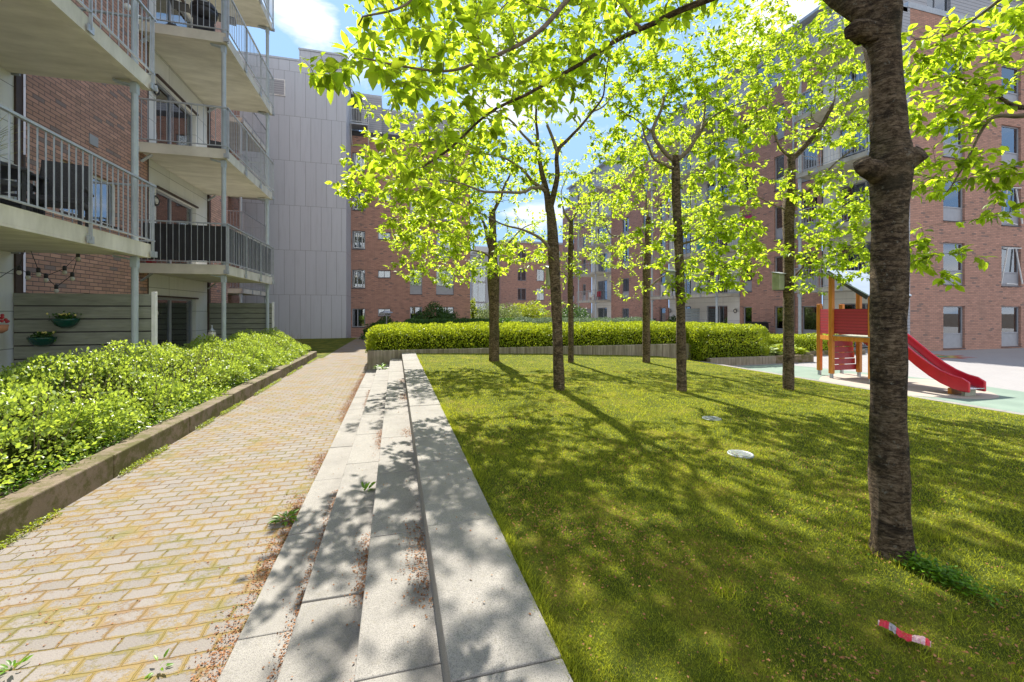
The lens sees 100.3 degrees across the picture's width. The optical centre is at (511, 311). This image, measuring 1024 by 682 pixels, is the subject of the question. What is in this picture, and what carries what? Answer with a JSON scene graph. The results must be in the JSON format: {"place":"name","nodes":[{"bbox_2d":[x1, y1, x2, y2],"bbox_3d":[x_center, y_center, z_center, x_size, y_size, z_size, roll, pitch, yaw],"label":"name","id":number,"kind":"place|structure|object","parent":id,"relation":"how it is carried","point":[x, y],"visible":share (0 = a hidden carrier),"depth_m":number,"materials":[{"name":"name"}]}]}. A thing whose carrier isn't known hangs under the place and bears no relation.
{"place":"outdoors","nodes":[
{"label":"outdoors","id":0,"kind":"place"},
{"bbox_2d":[0,338,366,681],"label":"path","id":1,"kind":"structure","parent":0,"point":[136,564],"depth_m":2.88,"materials":[{"name":"beige brick"}]},
{"bbox_2d":[0,654,33,673],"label":"weed","id":2,"kind":"object","parent":1,"relation":"on","point":[13,663],"visible":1,"depth_m":1.91,"materials":[{"name":"green plant"}]},
{"bbox_2d":[0,351,316,543],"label":"kerb wall","id":3,"kind":"structure","parent":1,"relation":"on","point":[32,502],"depth_m":4.06,"materials":[{"name":"concrete"}]},
{"bbox_2d":[0,357,316,548],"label":"kerb weeds","id":4,"kind":"object","parent":1,"relation":"on","point":[128,468],"visible":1,"depth_m":4.37,"materials":[{"name":"green plant"}]},
{"bbox_2d":[1,374,530,681],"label":"fallen petals","id":5,"kind":"object","parent":1,"relation":"on","point":[280,546],"visible":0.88,"depth_m":2.44,"materials":[{"name":"beige plant"}]},
{"bbox_2d":[268,508,299,525],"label":"weed","id":6,"kind":"object","parent":1,"relation":"on","point":[285,514],"visible":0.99,"depth_m":3.23,"materials":[{"name":"green plant"}]},
{"bbox_2d":[217,353,572,681],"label":"stone steps","id":7,"kind":"structure","parent":1,"relation":"on","point":[499,634],"depth_m":2.15,"materials":[{"name":"stone"}]},
{"bbox_2d":[23,47,358,338],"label":"grey building","id":8,"kind":"structure","parent":0,"point":[310,226],"depth_m":27.48,"materials":[{"name":"metal"}]},
{"bbox_2d":[170,0,235,31],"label":"grill","id":9,"kind":"object","parent":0,"point":[174,4],"visible":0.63,"depth_m":10.82,"materials":[{"name":"black metal"}]},
{"bbox_2d":[275,338,355,357],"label":"lawn","id":10,"kind":"structure","parent":0,"point":[323,347],"depth_m":21.95,"materials":[{"name":"green plant"}]},
{"bbox_2d":[210,302,273,344],"bbox_3d":[-8.953,0.755,14.204,1.892,2.130,0.085,0,0,-15],"label":"privacy screen","id":11,"kind":"object","parent":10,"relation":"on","point":[244,316],"visible":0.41,"depth_m":14.19,"materials":[{"name":"white paint"}]},
{"bbox_2d":[0,354,795,498],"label":"planting soil","id":12,"kind":"structure","parent":0,"point":[68,464],"depth_m":4.10,"materials":[{"name":"brown soil"}]},
{"bbox_2d":[14,292,157,405],"bbox_3d":[-6.995,0.745,7.057,1.912,2.150,0.085,0,0,-15],"label":"privacy screen","id":13,"kind":"object","parent":12,"relation":"on","point":[105,318],"visible":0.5,"depth_m":7.02,"materials":[{"name":"white paint"}]},
{"bbox_2d":[26,331,56,346],"bbox_3d":[-7.471,0.427,6.794,0.391,0.266,0.386,0,0,-15],"label":"wall flower pot","id":14,"kind":"object","parent":13,"relation":"attached to","point":[39,339],"depth_m":6.74,"materials":[{"name":"green plastic"}]},
{"bbox_2d":[46,311,81,327],"bbox_3d":[-7.213,0.128,6.871,0.435,0.279,0.348,0,0,-15],"label":"wall flower pot","id":15,"kind":"object","parent":13,"relation":"attached to","point":[64,320],"depth_m":6.82,"materials":[{"name":"green plastic"}]},
{"bbox_2d":[0,327,311,496],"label":"spirea hedge","id":16,"kind":"object","parent":12,"relation":"on","point":[49,420],"visible":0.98,"depth_m":5.30,"materials":[{"name":"green plant"}]},
{"bbox_2d":[365,320,692,352],"bbox_3d":[0.674,0.764,14.584,10.745,0.911,3.473,0,0,-15],"label":"clipped hedge","id":17,"kind":"object","parent":12,"relation":"on","point":[405,336],"visible":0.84,"depth_m":13.01,"materials":[{"name":"green plant"}]},
{"bbox_2d":[668,321,770,360],"bbox_3d":[6.973,1.023,15.799,3.137,1.302,3.780,0,0,-15],"label":"clipped hedge","id":18,"kind":"object","parent":12,"relation":"on","point":[713,340],"visible":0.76,"depth_m":14.21,"materials":[{"name":"green plant"}]},
{"bbox_2d":[758,332,854,350],"bbox_3d":[11.912,1.327,17.690,4.643,0.880,1.498,0,0,-15],"label":"clipped hedge","id":19,"kind":"object","parent":12,"relation":"on","point":[808,341],"visible":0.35,"depth_m":17.15,"materials":[{"name":"green plant"}]},
{"bbox_2d":[350,92,470,336],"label":"brick building","id":20,"kind":"structure","parent":0,"point":[377,287],"depth_m":31.92,"materials":[{"name":"red brick"}]},
{"bbox_2d":[352,309,364,327],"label":"window","id":21,"kind":"structure","parent":20,"relation":"in","point":[358,315],"depth_m":31.85,"materials":[{"name":"clear glass"}]},
{"bbox_2d":[352,270,364,288],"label":"window","id":22,"kind":"structure","parent":20,"relation":"in","point":[358,276],"depth_m":31.84,"materials":[{"name":"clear glass"}]},
{"bbox_2d":[352,231,364,249],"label":"window","id":23,"kind":"structure","parent":20,"relation":"in","point":[358,237],"depth_m":31.44,"materials":[{"name":"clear glass"}]},
{"bbox_2d":[352,153,364,171],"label":"window","id":24,"kind":"structure","parent":20,"relation":"in","point":[354,156],"depth_m":31.41,"materials":[{"name":"clear glass"}]},
{"bbox_2d":[410,269,421,294],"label":"window","id":25,"kind":"structure","parent":20,"relation":"in","point":[415,288],"depth_m":32.51,"materials":[{"name":"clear glass"}]},
{"bbox_2d":[436,270,453,294],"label":"window","id":26,"kind":"structure","parent":20,"relation":"in","point":[440,289],"depth_m":33.16,"materials":[{"name":"clear glass"}]},
{"bbox_2d":[470,246,487,302],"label":"apartment block","id":27,"kind":"structure","parent":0,"point":[483,248],"depth_m":65.87,"materials":[{"name":"concrete"}]},
{"bbox_2d":[229,0,843,308],"label":"sky","id":28,"kind":"structure","parent":0,"point":[308,24],"materials":[{"name":"blue"}]},
{"bbox_2d":[416,353,1023,681],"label":"lawn","id":29,"kind":"structure","parent":0,"point":[700,600],"depth_m":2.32,"materials":[{"name":"green plant"}]},
{"bbox_2d":[375,101,546,361],"bbox_3d":[-0.994,-1.829,10.346,4.628,6.191,3.047,0,0,-15],"label":"cherry tree","id":30,"kind":"object","parent":29,"relation":"on","point":[493,285],"visible":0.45,"depth_m":10.21,"materials":[{"name":"green plant"}]},
{"bbox_2d":[325,0,681,390],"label":"cherry tree","id":31,"kind":"object","parent":29,"relation":"on","point":[551,244],"visible":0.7,"depth_m":6.29,"materials":[{"name":"green plant"}]},
{"bbox_2d":[533,160,626,362],"bbox_3d":[1.666,-1.231,10.567,2.314,5.117,1.762,0,0,4],"label":"cherry tree","id":32,"kind":"object","parent":29,"relation":"on","point":[571,263],"visible":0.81,"depth_m":10.59,"materials":[{"name":"green plant"}]},
{"bbox_2d":[298,0,928,564],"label":"cherry tree","id":33,"kind":"object","parent":29,"relation":"on","point":[890,162],"visible":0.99,"depth_m":2.16,"materials":[{"name":"green plant"}]},
{"bbox_2d":[565,131,731,362],"bbox_3d":[3.758,-1.700,11.490,4.489,6.268,2.148,0,0,-4],"label":"cherry tree","id":34,"kind":"object","parent":29,"relation":"on","point":[646,287],"visible":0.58,"depth_m":11.41,"materials":[{"name":"green plant"}]},
{"bbox_2d":[578,0,795,391],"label":"cherry tree","id":35,"kind":"object","parent":29,"relation":"on","point":[703,88],"visible":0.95,"depth_m":6.85,"materials":[{"name":"green plant"}]},
{"bbox_2d":[664,269,675,288],"bbox_3d":[2.583,-0.528,6.941,0.155,0.315,0.156,0,0,-15],"label":"nest box","id":36,"kind":"object","parent":35,"relation":"attached to","point":[667,277],"visible":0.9,"depth_m":6.90,"materials":[{"name":"wood"}]},
{"bbox_2d":[727,450,753,458],"bbox_3d":[1.970,1.245,3.686,0.210,0.041,0.210,0,0,-15],"label":"inspection cover","id":37,"kind":"object","parent":29,"relation":"on","point":[740,453],"visible":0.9,"depth_m":3.67,"materials":[{"name":"white metal"}]},
{"bbox_2d":[707,0,870,390],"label":"cherry tree","id":38,"kind":"object","parent":29,"relation":"on","point":[791,198],"visible":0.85,"depth_m":7.30,"materials":[{"name":"green plant"}]},
{"bbox_2d":[771,272,785,289],"bbox_3d":[4.716,-0.539,7.539,0.186,0.326,0.188,0,0,-15],"label":"nest box","id":39,"kind":"object","parent":38,"relation":"attached to","point":[777,280],"visible":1,"depth_m":7.49,"materials":[{"name":"wood"}]},
{"bbox_2d":[878,619,930,646],"bbox_3d":[1.434,1.176,1.565,0.044,0.030,0.145,0,0,-40],"label":"barrier tape","id":40,"kind":"object","parent":29,"relation":"on","point":[898,631],"visible":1,"depth_m":1.56,"materials":[{"name":"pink plastic"}]},
{"bbox_2d":[862,533,1023,617],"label":"fern patch","id":41,"kind":"object","parent":29,"relation":"on","point":[952,575],"visible":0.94,"depth_m":1.92,"materials":[{"name":"green plant"}]},
{"bbox_2d":[901,0,1023,291],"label":"cherry tree","id":42,"kind":"object","parent":29,"relation":"on","point":[956,86],"visible":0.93,"depth_m":3.84,"materials":[{"name":"green plant"}]},
{"bbox_2d":[441,362,1023,681],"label":"fallen petals","id":43,"kind":"object","parent":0,"point":[856,679],"visible":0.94,"depth_m":2.04,"materials":[{"name":"green plant"}]},
{"bbox_2d":[731,348,1023,391],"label":"playground paving","id":44,"kind":"structure","parent":0,"point":[1000,368],"depth_m":13.79,"materials":[{"name":"grey concrete"}]},
{"bbox_2d":[562,304,590,321],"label":"round bush","id":45,"kind":"object","parent":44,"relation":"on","point":[578,313],"visible":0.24,"depth_m":32.66,"materials":[{"name":"green plant"}]},
{"bbox_2d":[510,316,656,323],"bbox_3d":[3.511,1.012,21.032,7.443,1.599,2.655,0,0,-15],"label":"pale hedge","id":46,"kind":"object","parent":44,"relation":"on","point":[565,319],"visible":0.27,"depth_m":20.43,"materials":[{"name":"green plant"}]},
{"bbox_2d":[685,308,699,321],"bbox_3d":[12.602,0.800,30.401,1.700,2.000,0.062,0,0,-15],"label":"privacy screen","id":47,"kind":"object","parent":44,"relation":"on","point":[689,312],"visible":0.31,"depth_m":30.44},
{"bbox_2d":[741,364,1023,412],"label":"rubber surface","id":48,"kind":"object","parent":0,"point":[1009,400],"visible":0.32,"depth_m":9.07,"materials":[{"name":"rubber"}]},
{"bbox_2d":[819,373,998,398],"bbox_3d":[9.179,1.742,10.138,3.079,0.001,3.097,0,0,44],"label":"pale rubber surface","id":49,"kind":"object","parent":48,"relation":"on","point":[926,387],"visible":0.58,"depth_m":9.90,"materials":[{"name":"beige rubber"}]},
{"bbox_2d":[817,270,911,383],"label":"play tower","id":50,"kind":"structure","parent":49,"relation":"on","point":[841,321],"depth_m":11.08,"materials":[{"name":"wood"}]},
{"bbox_2d":[908,334,985,395],"bbox_3d":[9.260,1.067,9.532,0.550,1.366,1.714,0,0,-15],"label":"slide","id":51,"kind":"object","parent":49,"relation":"on","point":[930,364],"visible":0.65,"depth_m":9.18,"materials":[{"name":"red plastic"}]},
{"label":"ground","id":52,"kind":"structure","parent":0,"visible":0},
{"bbox_2d":[0,0,274,409],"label":"apartment building","id":53,"kind":"structure","parent":52,"relation":"on","point":[94,71],"depth_m":9.56,"materials":[{"name":"red brick"}]},
{"bbox_2d":[0,314,9,332],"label":"flower basket","id":54,"kind":"object","parent":53,"relation":"hanging from","point":[4,328],"visible":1,"depth_m":5.91,"materials":[{"name":"ceramic"}]},
{"bbox_2d":[0,162,26,209],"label":"garden chair","id":55,"kind":"object","parent":53,"relation":"on","point":[14,184],"visible":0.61,"depth_m":5.25,"materials":[{"name":"grey wicker"}]},
{"bbox_2d":[1,168,40,212],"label":"garden chair","id":56,"kind":"object","parent":53,"relation":"on","point":[11,203],"visible":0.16,"depth_m":6.16,"materials":[{"name":"grey wicker"}]},
{"bbox_2d":[0,161,48,214],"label":"garden table","id":57,"kind":"object","parent":53,"relation":"on","point":[14,174],"visible":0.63,"depth_m":5.90,"materials":[{"name":"black plastic"}]},
{"bbox_2d":[0,250,80,292],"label":"string lights","id":58,"kind":"object","parent":53,"relation":"hanging from","point":[46,279],"visible":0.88,"depth_m":6.98,"materials":[{"name":"black plastic"}]},
{"bbox_2d":[26,160,93,226],"bbox_3d":[-6.440,-1.665,6.099,0.620,1.050,0.578,0,0,-35],"label":"garden chair","id":59,"kind":"object","parent":53,"relation":"on","point":[41,199],"visible":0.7,"depth_m":6.21,"materials":[{"name":"grey wicker"}]},
{"bbox_2d":[23,155,122,229],"bbox_3d":[-8.719,-2.282,8.481,0.735,0.995,1.790,0,0,-15],"label":"window","id":60,"kind":"structure","parent":53,"relation":"in","point":[104,186],"depth_m":8.98,"materials":[{"name":"clear glass"}]},
{"bbox_2d":[156,190,191,263],"bbox_3d":[-9.521,-2.165,11.994,0.074,1.982,2.242,0,0,-15],"label":"window","id":61,"kind":"structure","parent":53,"relation":"in","point":[170,209],"depth_m":11.95,"materials":[{"name":"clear glass"}]},
{"bbox_2d":[156,80,191,145],"bbox_3d":[-9.521,-5.015,11.994,0.074,1.982,2.242,0,0,-15],"label":"window","id":62,"kind":"structure","parent":53,"relation":"in","point":[172,108],"depth_m":11.95,"materials":[{"name":"clear glass"}]},
{"bbox_2d":[156,0,191,27],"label":"window","id":63,"kind":"structure","parent":53,"relation":"in","point":[172,14],"depth_m":11.80,"materials":[{"name":"clear glass"}]},
{"bbox_2d":[158,298,191,367],"bbox_3d":[-9.521,0.635,11.994,0.074,1.982,2.242,0,0,-15],"label":"window","id":64,"kind":"structure","parent":53,"relation":"in","point":[175,317],"depth_m":12.16,"materials":[{"name":"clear glass"}]},
{"bbox_2d":[359,316,397,339],"bbox_3d":[-8.011,1.330,26.936,2.955,2.166,2.994,0,0,-15],"label":"round bush","id":65,"kind":"object","parent":52,"relation":"on","point":[380,321],"visible":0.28,"depth_m":26.53,"materials":[{"name":"green plant"}]},
{"bbox_2d":[412,301,459,323],"bbox_3d":[-5.251,0.868,29.709,3.664,3.233,2.740,0,0,-15],"label":"round bush","id":66,"kind":"object","parent":52,"relation":"on","point":[440,314],"visible":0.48,"depth_m":29.32,"materials":[{"name":"green plant"}]},
{"bbox_2d":[404,317,516,324],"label":"dark hedge","id":67,"kind":"object","parent":52,"relation":"on","point":[440,320],"visible":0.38,"depth_m":22.44,"materials":[{"name":"green plant"}]},
{"bbox_2d":[470,254,499,317],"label":"stair tower","id":68,"kind":"structure","parent":52,"relation":"on","point":[478,292],"depth_m":51.35,"materials":[{"name":"metal"}]},
{"bbox_2d":[473,283,485,301],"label":"window","id":69,"kind":"structure","parent":68,"relation":"in","point":[479,289],"depth_m":51.45,"materials":[{"name":"white glass"}]},
{"bbox_2d":[474,303,522,321],"bbox_3d":[-1.058,1.180,31.442,5.006,3.707,4.166,0,0,-15],"label":"round bush","id":70,"kind":"object","parent":52,"relation":"on","point":[485,313],"visible":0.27,"depth_m":30.94,"materials":[{"name":"green plant"}]},
{"bbox_2d":[505,300,551,322],"bbox_3d":[1.202,1.120,33.440,3.890,4.011,4.028,0,0,20],"label":"round bush","id":71,"kind":"object","parent":52,"relation":"on","point":[531,311],"visible":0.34,"depth_m":33.26,"materials":[{"name":"green plant"}]},
{"bbox_2d":[367,343,690,369],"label":"planter wall","id":72,"kind":"structure","parent":52,"relation":"on","point":[375,358],"depth_m":12.92,"materials":[{"name":"concrete"}]},
{"bbox_2d":[497,240,562,321],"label":"brick building","id":73,"kind":"structure","parent":52,"relation":"on","point":[516,286],"depth_m":62.89,"materials":[{"name":"red brick"}]},
{"bbox_2d":[707,356,775,365],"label":"planter wall","id":74,"kind":"structure","parent":52,"relation":"on","point":[749,360],"depth_m":13.93,"materials":[{"name":"concrete"}]},
{"bbox_2d":[771,354,813,363],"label":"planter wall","id":75,"kind":"structure","parent":52,"relation":"on","point":[801,358],"depth_m":14.57,"materials":[{"name":"concrete"}]},
{"bbox_2d":[562,0,1023,350],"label":"apartment building","id":76,"kind":"structure","parent":52,"relation":"on","point":[985,310],"depth_m":21.11,"materials":[{"name":"red brick"}]},
{"bbox_2d":[598,280,606,299],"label":"window","id":77,"kind":"structure","parent":76,"relation":"in","point":[602,285],"depth_m":45.36,"materials":[{"name":"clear glass"}]},
{"bbox_2d":[623,278,628,298],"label":"window","id":78,"kind":"structure","parent":76,"relation":"in","point":[626,280],"depth_m":40.63,"materials":[{"name":"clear glass"}]},
{"bbox_2d":[707,306,726,323],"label":"window","id":79,"kind":"structure","parent":76,"relation":"in","point":[711,310],"depth_m":29.07,"materials":[{"name":"clear glass"}]},
{"bbox_2d":[707,264,726,293],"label":"window","id":80,"kind":"structure","parent":76,"relation":"in","point":[711,273],"depth_m":29.07,"materials":[{"name":"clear glass"}]},
{"bbox_2d":[744,307,751,323],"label":"window","id":81,"kind":"structure","parent":76,"relation":"in","point":[747,310],"depth_m":26.60,"materials":[{"name":"clear glass"}]},
{"bbox_2d":[744,260,751,292],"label":"window","id":82,"kind":"structure","parent":76,"relation":"in","point":[748,288],"depth_m":26.45,"materials":[{"name":"clear glass"}]},
{"bbox_2d":[756,56,775,88],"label":"window","id":83,"kind":"structure","parent":76,"relation":"in","point":[759,70],"depth_m":26.38,"materials":[{"name":"clear glass"}]},
{"bbox_2d":[773,206,782,241],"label":"window","id":84,"kind":"structure","parent":76,"relation":"in","point":[778,211],"depth_m":24.45,"materials":[{"name":"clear glass"}]},
{"bbox_2d":[773,155,783,191],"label":"window","id":85,"kind":"structure","parent":76,"relation":"in","point":[779,161],"depth_m":24.40,"materials":[{"name":"clear glass"}]},
{"bbox_2d":[775,306,782,335],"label":"window","id":86,"kind":"structure","parent":76,"relation":"in","point":[778,309],"depth_m":24.38,"materials":[{"name":"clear glass"}]},
{"bbox_2d":[775,256,782,290],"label":"window","id":87,"kind":"structure","parent":76,"relation":"in","point":[778,260],"depth_m":24.38,"materials":[{"name":"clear glass"}]},
{"bbox_2d":[774,104,783,141],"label":"window","id":88,"kind":"structure","parent":76,"relation":"in","point":[780,135],"depth_m":24.32,"materials":[{"name":"clear glass"}]},
{"bbox_2d":[802,141,822,182],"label":"window","id":89,"kind":"structure","parent":76,"relation":"in","point":[811,144],"depth_m":22.56,"materials":[{"name":"clear glass"}]},
{"bbox_2d":[803,306,822,333],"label":"window","id":90,"kind":"structure","parent":76,"relation":"in","point":[809,312],"depth_m":22.57,"materials":[{"name":"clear glass"}]},
{"bbox_2d":[803,251,822,287],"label":"window","id":91,"kind":"structure","parent":76,"relation":"in","point":[808,257],"depth_m":22.56,"materials":[{"name":"clear glass"}]},
{"bbox_2d":[803,196,822,228],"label":"window","id":92,"kind":"structure","parent":76,"relation":"in","point":[814,198],"depth_m":22.56,"materials":[{"name":"clear glass"}]},
{"bbox_2d":[840,59,867,95],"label":"window","id":93,"kind":"structure","parent":76,"relation":"in","point":[858,76],"depth_m":20.50,"materials":[{"name":"clear glass"}]},
{"bbox_2d":[840,181,869,222],"bbox_3d":[16.482,-5.060,20.089,0.074,2.032,2.092,0,0,-15],"label":"window","id":94,"kind":"structure","parent":76,"relation":"in","point":[856,187],"depth_m":20.46,"materials":[{"name":"clear glass"}]},
{"bbox_2d":[840,119,869,158],"bbox_3d":[16.482,-7.910,20.089,0.074,2.032,2.092,0,0,-15],"label":"window","id":95,"kind":"structure","parent":76,"relation":"in","point":[857,134],"depth_m":20.32,"materials":[{"name":"clear glass"}]},
{"bbox_2d":[840,241,870,285],"bbox_3d":[16.482,-2.210,20.089,0.074,2.032,2.092,0,0,-15],"label":"window","id":96,"kind":"structure","parent":76,"relation":"in","point":[859,266],"depth_m":20.37,"materials":[{"name":"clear glass"}]},
{"bbox_2d":[844,303,867,347],"bbox_3d":[16.684,0.658,20.144,0.735,2.075,2.140,0,0,-15],"label":"window","id":97,"kind":"structure","parent":76,"relation":"in","point":[847,305],"depth_m":20.41,"materials":[{"name":"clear glass"}]},
{"bbox_2d":[927,0,947,10],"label":"window","id":98,"kind":"structure","parent":76,"relation":"in","point":[938,4],"depth_m":20.42,"materials":[{"name":"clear glass"}]},
{"bbox_2d":[943,118,961,159],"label":"window","id":99,"kind":"structure","parent":76,"relation":"in","point":[948,141],"depth_m":19.32,"materials":[{"name":"clear glass"}]},
{"bbox_2d":[943,306,965,348],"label":"window","id":100,"kind":"structure","parent":76,"relation":"in","point":[952,315],"depth_m":19.33,"materials":[{"name":"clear glass"}]},
{"bbox_2d":[943,243,965,285],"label":"window","id":101,"kind":"structure","parent":76,"relation":"in","point":[950,263],"depth_m":19.32,"materials":[{"name":"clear glass"}]},
{"bbox_2d":[943,180,965,222],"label":"window","id":102,"kind":"structure","parent":76,"relation":"in","point":[952,205],"depth_m":19.34,"materials":[{"name":"clear glass"}]},
{"bbox_2d":[1001,66,1017,103],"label":"window","id":103,"kind":"structure","parent":76,"relation":"in","point":[1012,96],"depth_m":20.40,"materials":[{"name":"clear glass"}]},
{"bbox_2d":[1001,125,1021,167],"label":"window","id":104,"kind":"structure","parent":76,"relation":"in","point":[1009,135],"depth_m":20.38,"materials":[{"name":"clear glass"}]},
{"bbox_2d":[1002,306,1021,346],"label":"window","id":105,"kind":"structure","parent":76,"relation":"in","point":[1009,314],"depth_m":20.37,"materials":[{"name":"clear glass"}]},
{"bbox_2d":[1001,246,1022,286],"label":"window","id":106,"kind":"structure","parent":76,"relation":"in","point":[1010,260],"depth_m":20.35,"materials":[{"name":"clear glass"}]},
{"bbox_2d":[1001,187,1022,226],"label":"window","id":107,"kind":"structure","parent":76,"relation":"in","point":[1015,198],"depth_m":20.36,"materials":[{"name":"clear glass"}]},
{"bbox_2d":[691,360,1023,415],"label":"edging","id":108,"kind":"object","parent":52,"relation":"on","point":[973,406],"visible":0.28,"depth_m":8.85,"materials":[{"name":"concrete"}]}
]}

